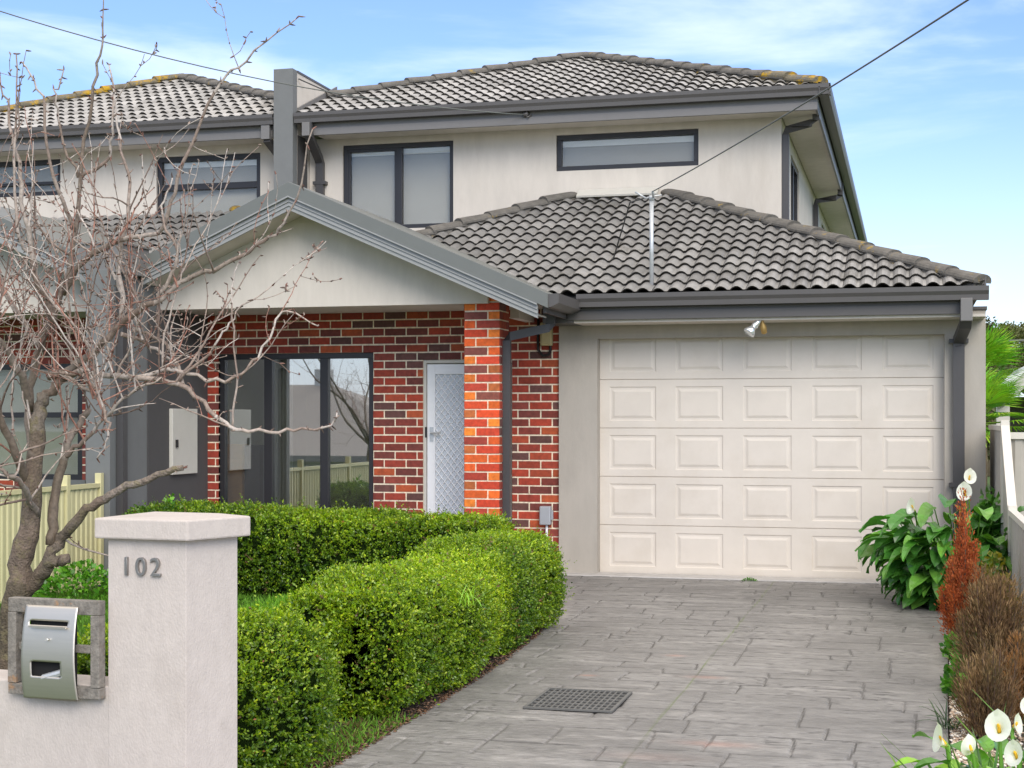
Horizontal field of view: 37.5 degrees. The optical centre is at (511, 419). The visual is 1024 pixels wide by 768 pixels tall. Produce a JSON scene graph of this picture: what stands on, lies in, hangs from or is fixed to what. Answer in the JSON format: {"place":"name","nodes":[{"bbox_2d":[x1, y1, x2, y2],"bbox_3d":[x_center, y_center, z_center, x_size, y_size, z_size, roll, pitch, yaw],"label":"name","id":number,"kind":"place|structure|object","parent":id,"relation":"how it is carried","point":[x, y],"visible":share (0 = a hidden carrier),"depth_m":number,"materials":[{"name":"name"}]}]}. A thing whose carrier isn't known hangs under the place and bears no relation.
{"place":"outdoors","nodes":[
{"label":"outdoors","id":0,"kind":"place"},
{"bbox_2d":[0,585,286,643],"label":"grass","id":1,"kind":"structure","parent":0,"point":[81,619],"depth_m":12.90,"materials":[{"name":"green plant"}]},
{"bbox_2d":[30,476,989,642],"bbox_3d":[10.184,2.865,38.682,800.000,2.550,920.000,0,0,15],"label":"ground","id":2,"kind":"structure","parent":0,"point":[988,481],"depth_m":13.89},
{"bbox_2d":[0,473,103,602],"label":"metal fence","id":3,"kind":"object","parent":2,"relation":"on","point":[73,499],"visible":0.48,"depth_m":13.73,"materials":[{"name":"beige metal"}]},
{"bbox_2d":[0,669,107,767],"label":"front wall","id":4,"kind":"structure","parent":2,"relation":"on","point":[41,733],"depth_m":5.80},
{"bbox_2d":[8,596,104,699],"bbox_3d":[-1.738,0.870,5.755,0.410,0.370,0.044,0,0,19],"label":"timber frame","id":5,"kind":"object","parent":4,"relation":"on","point":[95,650],"visible":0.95,"depth_m":5.71,"materials":[{"name":"grey wood"}]},
{"bbox_2d":[21,605,77,701],"bbox_3d":[-1.748,0.885,5.729,0.244,0.355,0.068,0,0,19],"label":"letterbox","id":6,"kind":"object","parent":5,"relation":"attached to","point":[49,656],"visible":1,"depth_m":5.72,"materials":[{"name":"silver metal"}]},
{"bbox_2d":[32,558,107,600],"bbox_3d":[-3.766,1.402,13.197,0.912,0.373,0.699,0,0,15],"label":"weed","id":7,"kind":"object","parent":2,"relation":"on","point":[86,576],"visible":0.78,"depth_m":13.11,"materials":[{"name":"green plant"}]},
{"bbox_2d":[0,73,273,490],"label":"townhouse","id":8,"kind":"structure","parent":2,"relation":"on","point":[238,120],"depth_m":19.50,"materials":[{"name":"beige paint"}]},
{"bbox_2d":[0,159,59,196],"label":"window","id":9,"kind":"structure","parent":8,"relation":"in","point":[44,178],"depth_m":20.25,"materials":[{"name":"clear glass"}]},
{"bbox_2d":[0,364,81,479],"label":"window","id":10,"kind":"structure","parent":8,"relation":"in","point":[74,465],"depth_m":16.98,"materials":[{"name":"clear glass"}]},
{"bbox_2d":[157,153,259,214],"bbox_3d":[-3.909,-2.848,19.571,1.467,1.135,0.106,0,0,15],"label":"window","id":11,"kind":"structure","parent":8,"relation":"in","point":[243,187],"depth_m":19.60,"materials":[{"name":"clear glass"}]},
{"bbox_2d":[0,0,341,669],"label":"plum tree","id":12,"kind":"object","parent":2,"relation":"on","point":[24,580],"visible":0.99,"depth_m":6.95,"materials":[{"name":"brown plant"}]},
{"bbox_2d":[163,493,178,510],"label":"weed","id":13,"kind":"object","parent":2,"relation":"on","point":[171,499],"visible":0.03,"depth_m":13.83,"materials":[{"name":"green plant"}]},
{"bbox_2d":[95,512,249,767],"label":"gate pillar","id":14,"kind":"structure","parent":2,"relation":"on","point":[172,639],"depth_m":5.67,"materials":[{"name":"concrete"}]},
{"bbox_2d":[238,591,349,690],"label":"grass","id":15,"kind":"structure","parent":2,"relation":"on","point":[276,601],"depth_m":12.34,"materials":[{"name":"green plant"}]},
{"bbox_2d":[122,493,517,597],"bbox_3d":[-1.756,1.133,13.504,3.786,0.922,1.458,0,0,15],"label":"hedge","id":16,"kind":"object","parent":2,"relation":"on","point":[278,546],"visible":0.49,"depth_m":13.00,"materials":[{"name":"green plant"}]},
{"bbox_2d":[301,627,544,767],"bbox_3d":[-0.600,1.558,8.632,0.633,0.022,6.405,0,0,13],"label":"leaf litter","id":17,"kind":"object","parent":2,"relation":"on","point":[444,698],"visible":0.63,"depth_m":8.25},
{"bbox_2d":[77,583,347,767],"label":"hedge","id":18,"kind":"object","parent":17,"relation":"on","point":[280,674],"visible":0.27,"depth_m":6.61,"materials":[{"name":"green plant"}]},
{"bbox_2d":[269,710,419,767],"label":"grass","id":19,"kind":"structure","parent":17,"relation":"on","point":[350,734],"depth_m":7.39,"materials":[{"name":"green plant"}]},
{"bbox_2d":[273,518,574,723],"bbox_3d":[-0.487,1.155,9.691,1.207,0.869,4.078,0,0,15],"label":"hedge","id":20,"kind":"object","parent":17,"relation":"on","point":[405,631],"visible":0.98,"depth_m":8.47,"materials":[{"name":"green plant"}]},
{"bbox_2d":[437,573,500,606],"bbox_3d":[-0.226,0.956,8.492,0.344,0.189,0.385,0,0,15],"label":"grass tuft","id":21,"kind":"object","parent":20,"relation":"on","point":[467,596],"visible":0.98,"depth_m":8.48,"materials":[{"name":"green plant"}]},
{"bbox_2d":[76,52,990,585],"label":"townhouse","id":22,"kind":"structure","parent":2,"relation":"on","point":[674,418],"depth_m":15.27,"materials":[{"name":"brick"}]},
{"bbox_2d":[169,409,196,474],"bbox_3d":[-3.417,0.230,15.728,0.057,0.680,0.560,0,0,15],"label":"meter box","id":23,"kind":"object","parent":22,"relation":"attached to","point":[183,437],"visible":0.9,"depth_m":15.68,"materials":[{"name":"beige metal"}]},
{"bbox_2d":[169,409,196,474],"bbox_3d":[-3.424,0.230,15.730,0.042,0.680,0.560,0,0,15],"label":"door","id":24,"kind":"structure","parent":23,"relation":"in","point":[182,422],"depth_m":15.68,"materials":[{"name":"white metal"}]},
{"bbox_2d":[228,444,247,505],"bbox_3d":[-3.048,0.871,16.650,0.232,1.198,0.150,0,0,15],"label":"timber door","id":25,"kind":"structure","parent":22,"relation":"in","point":[235,451],"depth_m":16.57,"materials":[{"name":"beige wood"}]},
{"bbox_2d":[0,11,523,114],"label":"power cable","id":26,"kind":"object","parent":22,"relation":"attached to","point":[253,77],"visible":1,"depth_m":16.68,"materials":[{"name":"black rubber"}]},
{"bbox_2d":[220,352,372,509],"bbox_3d":[-2.276,0.253,16.199,1.770,1.914,0.222,0,0,15],"label":"window","id":27,"kind":"structure","parent":22,"relation":"in","point":[277,380],"depth_m":16.19,"materials":[{"name":"black metal"}]},
{"bbox_2d":[344,141,452,227],"bbox_3d":[-1.409,-2.915,18.914,1.455,1.070,0.104,0,0,15],"label":"window","id":28,"kind":"structure","parent":22,"relation":"in","point":[409,185],"depth_m":18.91,"materials":[{"name":"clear glass"}]},
{"bbox_2d":[425,364,511,522],"bbox_3d":[-0.458,0.479,15.598,0.922,2.103,0.095,0,0,15],"label":"security door","id":29,"kind":"structure","parent":22,"relation":"in","point":[444,431],"depth_m":15.69,"materials":[{"name":"white paint"}]},
{"bbox_2d":[537,319,552,356],"bbox_3d":[0.326,-0.825,15.311,0.172,0.382,0.109,0,0,15],"label":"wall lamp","id":30,"kind":"object","parent":22,"relation":"attached to","point":[546,339],"visible":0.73,"depth_m":15.28,"materials":[{"name":"beige plastic"}]},
{"bbox_2d":[539,506,552,545],"bbox_3d":[0.351,1.126,15.316,0.135,0.490,0.082,0,0,15],"label":"junction box","id":31,"kind":"object","parent":22,"relation":"attached to","point":[545,515],"visible":0.67,"depth_m":15.28,"materials":[{"name":"grey plastic"}]},
{"bbox_2d":[557,129,697,170],"bbox_3d":[1.394,-3.228,18.176,1.730,0.438,0.104,0,0,15],"label":"window","id":32,"kind":"structure","parent":22,"relation":"in","point":[666,148],"depth_m":18.19,"materials":[{"name":"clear glass"}]},
{"bbox_2d":[612,191,661,288],"bbox_3d":[1.176,-1.736,15.075,0.211,1.012,0.898,0,0,-30],"label":"service mast","id":33,"kind":"object","parent":22,"relation":"on","point":[651,238],"visible":0.93,"depth_m":14.79,"materials":[{"name":"silver metal"}]},
{"bbox_2d":[652,0,968,191],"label":"power cable","id":34,"kind":"object","parent":33,"relation":"attached to","point":[918,31],"visible":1,"depth_m":9.56,"materials":[{"name":"black rubber"}]},
{"bbox_2d":[744,320,766,337],"bbox_3d":[2.323,-0.894,14.391,0.249,0.229,0.123,0,0,-25],"label":"floodlight","id":35,"kind":"object","parent":22,"relation":"attached to","point":[749,331],"visible":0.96,"depth_m":14.36,"materials":[{"name":"white metal"}]},
{"bbox_2d":[600,335,943,578],"bbox_3d":[2.524,0.339,14.913,3.419,2.462,0.051,0,0,15],"label":"garage door","id":36,"kind":"structure","parent":22,"relation":"in","point":[755,456],"depth_m":14.90,"materials":[{"name":"beige metal"}]},
{"bbox_2d":[791,159,797,220],"bbox_3d":[3.649,-2.915,19.747,0.070,0.870,1.450,0,0,15],"label":"window","id":37,"kind":"structure","parent":22,"relation":"in","point":[794,178],"depth_m":20.26,"materials":[{"name":"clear glass"}]},
{"bbox_2d":[948,660,1023,767],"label":"garden bed","id":38,"kind":"object","parent":2,"relation":"on","point":[994,749],"visible":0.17,"depth_m":7.46,"materials":[{"name":"soil"}]},
{"bbox_2d":[854,468,1023,610],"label":"lily plant","id":39,"kind":"object","parent":38,"relation":"on","point":[912,570],"visible":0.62,"depth_m":12.35,"materials":[{"name":"green plant"}]},
{"bbox_2d":[916,695,964,729],"bbox_3d":[2.230,1.474,7.576,0.392,0.192,0.267,0,0,15],"label":"grass tuft","id":40,"kind":"object","parent":38,"relation":"on","point":[945,720],"visible":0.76,"depth_m":7.60,"materials":[{"name":"green plant"}]},
{"bbox_2d":[882,697,1023,767],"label":"lily plant","id":41,"kind":"object","parent":38,"relation":"on","point":[999,730],"visible":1,"depth_m":5.28,"materials":[{"name":"white plant"}]},
{"bbox_2d":[939,621,975,705],"bbox_3d":[3.167,1.463,10.183,0.536,0.293,4.553,0,0,18],"label":"ground cover","id":42,"kind":"object","parent":38,"relation":"on","point":[945,684],"visible":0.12,"depth_m":8.89,"materials":[{"name":"green plant"}]},
{"bbox_2d":[933,487,986,635],"bbox_3d":[3.214,1.027,10.746,0.422,1.093,0.418,0,0,15],"label":"conifer","id":43,"kind":"object","parent":38,"relation":"on","point":[964,557],"visible":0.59,"depth_m":10.72,"materials":[{"name":"brown plant"}]},
{"bbox_2d":[938,560,1023,689],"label":"shrub","id":44,"kind":"object","parent":38,"relation":"on","point":[993,620],"visible":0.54,"depth_m":8.30,"materials":[{"name":"brown plant"}]},
{"bbox_2d":[967,486,1000,545],"bbox_3d":[4.194,1.089,13.275,0.580,1.012,0.964,0,0,15],"label":"shrub","id":45,"kind":"object","parent":38,"relation":"on","point":[983,504],"visible":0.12,"depth_m":13.18,"materials":[{"name":"green plant"}]},
{"bbox_2d":[945,635,1023,741],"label":"shrub","id":46,"kind":"object","parent":38,"relation":"on","point":[991,686],"visible":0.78,"depth_m":7.29,"materials":[{"name":"brown plant"}]},
{"bbox_2d":[948,659,1023,767],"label":"pebbles","id":47,"kind":"object","parent":38,"relation":"on","point":[955,736],"visible":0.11,"depth_m":7.38,"materials":[{"name":"white gravel"}]},
{"bbox_2d":[980,551,1019,622],"bbox_3d":[3.536,1.276,11.066,0.418,0.630,0.482,0,0,35],"label":"shrub","id":48,"kind":"object","parent":38,"relation":"on","point":[997,556],"visible":0.11,"depth_m":11.02,"materials":[{"name":"green plant"}]},
{"bbox_2d":[993,630,1023,723],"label":"shrub","id":49,"kind":"object","parent":38,"relation":"on","point":[1017,651],"visible":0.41,"depth_m":7.74,"materials":[{"name":"brown plant"}]},
{"bbox_2d":[986,362,1023,485],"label":"fan palm","id":50,"kind":"object","parent":2,"relation":"on","point":[998,392],"visible":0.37,"depth_m":18.36,"materials":[{"name":"green plant"}]},
{"bbox_2d":[986,319,1023,499],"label":"fan palm","id":51,"kind":"object","parent":2,"relation":"on","point":[998,349],"visible":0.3,"depth_m":19.88,"materials":[{"name":"green plant"}]},
{"bbox_2d":[988,420,1023,639],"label":"metal fence","id":52,"kind":"object","parent":2,"relation":"on","point":[1002,482],"visible":0.6,"depth_m":12.57,"materials":[{"name":"beige metal"}]},
{"bbox_2d":[1010,432,1023,515],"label":"metal fence","id":53,"kind":"object","parent":2,"relation":"on","point":[1017,442],"visible":0.26,"depth_m":13.85,"materials":[{"name":"beige metal"}]},
{"bbox_2d":[1011,322,1023,369],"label":"gum tree","id":54,"kind":"object","parent":2,"relation":"on","point":[1021,326],"visible":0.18,"depth_m":47.13,"materials":[{"name":"green plant"}]},
{"bbox_2d":[0,0,1023,396],"label":"sky","id":55,"kind":"structure","parent":0,"point":[932,128],"materials":[{"name":"blue"}]},
{"bbox_2d":[331,575,949,767],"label":"driveway","id":56,"kind":"structure","parent":0,"point":[711,673],"depth_m":8.83,"materials":[{"name":"grey stone"}]},
{"bbox_2d":[523,687,631,713],"bbox_3d":[0.371,1.551,8.341,0.490,0.014,0.600,0,0,15],"label":"drain grate","id":57,"kind":"object","parent":56,"relation":"on","point":[581,700],"visible":1,"depth_m":8.31,"materials":[{"name":"grey metal"}]},
{"bbox_2d":[742,577,757,580],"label":"moss tuft","id":58,"kind":"object","parent":56,"relation":"on","point":[749,578],"visible":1,"depth_m":14.55,"materials":[{"name":"green plant"}]},
{"bbox_2d":[562,572,880,583],"bbox_3d":[2.429,1.584,14.727,4.040,0.072,0.320,0,0,15],"label":"garage apron","id":59,"kind":"object","parent":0,"point":[758,578],"visible":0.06,"depth_m":14.77,"materials":[{"name":"concrete"}]},
{"bbox_2d":[986,364,1020,459],"bbox_3d":[11.729,0.140,34.155,3.667,2.991,3.864,0,0,34],"label":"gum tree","id":60,"kind":"object","parent":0,"point":[993,420],"visible":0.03,"depth_m":33.92,"materials":[{"name":"green plant"}]},
{"bbox_2d":[986,316,1023,475],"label":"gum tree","id":61,"kind":"object","parent":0,"point":[1014,330],"visible":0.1,"depth_m":41.45,"materials":[{"name":"green plant"}]},
{"bbox_2d":[994,367,1023,431],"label":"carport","id":62,"kind":"object","parent":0,"point":[1017,409],"visible":0.1,"depth_m":28.95,"materials":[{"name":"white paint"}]}
]}

